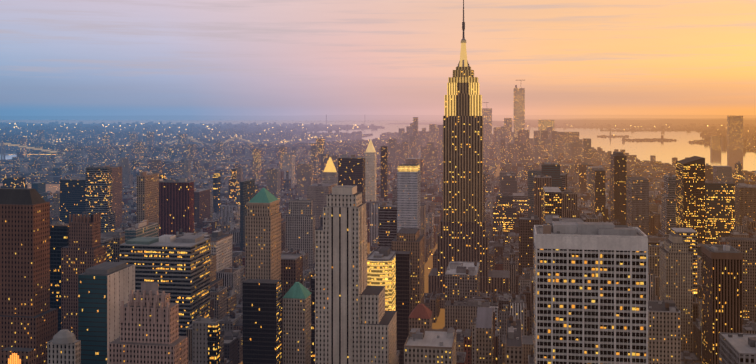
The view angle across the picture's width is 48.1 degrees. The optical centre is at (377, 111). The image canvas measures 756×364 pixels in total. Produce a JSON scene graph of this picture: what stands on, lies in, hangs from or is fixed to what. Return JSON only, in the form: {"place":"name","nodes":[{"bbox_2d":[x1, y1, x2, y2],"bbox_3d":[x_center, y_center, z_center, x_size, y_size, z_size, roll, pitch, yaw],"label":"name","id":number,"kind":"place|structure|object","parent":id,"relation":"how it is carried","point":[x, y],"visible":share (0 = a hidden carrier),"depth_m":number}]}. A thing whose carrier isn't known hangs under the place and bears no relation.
{"place":"outdoors","nodes":[
{"label":"outdoors","id":0,"kind":"place"},
{"bbox_2d":[0,152,23,159],"bbox_3d":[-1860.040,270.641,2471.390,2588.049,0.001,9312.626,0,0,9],"label":"river","id":1,"kind":"structure","parent":0,"point":[8,156],"depth_m":5236.32},
{"bbox_2d":[0,120,746,363],"bbox_3d":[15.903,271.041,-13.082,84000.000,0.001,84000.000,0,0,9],"label":"ground","id":2,"kind":"structure","parent":0,"point":[428,267],"depth_m":1607.53},
{"bbox_2d":[0,0,755,363],"bbox_3d":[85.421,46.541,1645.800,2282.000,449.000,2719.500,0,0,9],"label":"city","id":3,"kind":"object","parent":2,"relation":"on","point":[548,262],"visible":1,"depth_m":857.96},
{"bbox_2d":[0,85,755,183],"bbox_3d":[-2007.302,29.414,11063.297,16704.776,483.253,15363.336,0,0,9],"label":"city","id":4,"kind":"object","parent":2,"relation":"on","point":[55,152],"visible":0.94,"depth_m":4814.13},
{"bbox_2d":[0,120,755,170],"bbox_3d":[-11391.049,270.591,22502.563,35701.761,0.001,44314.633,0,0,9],"label":"bay water","id":5,"kind":"structure","parent":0,"point":[682,148],"depth_m":8893.18},
{"bbox_2d":[0,115,755,124],"bbox_3d":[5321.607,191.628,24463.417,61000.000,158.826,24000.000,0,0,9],"label":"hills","id":6,"kind":"structure","parent":0,"point":[641,119],"depth_m":29572.50},
{"bbox_2d":[0,0,755,115],"label":"sky","id":7,"kind":"structure","parent":0,"point":[58,57]}
]}

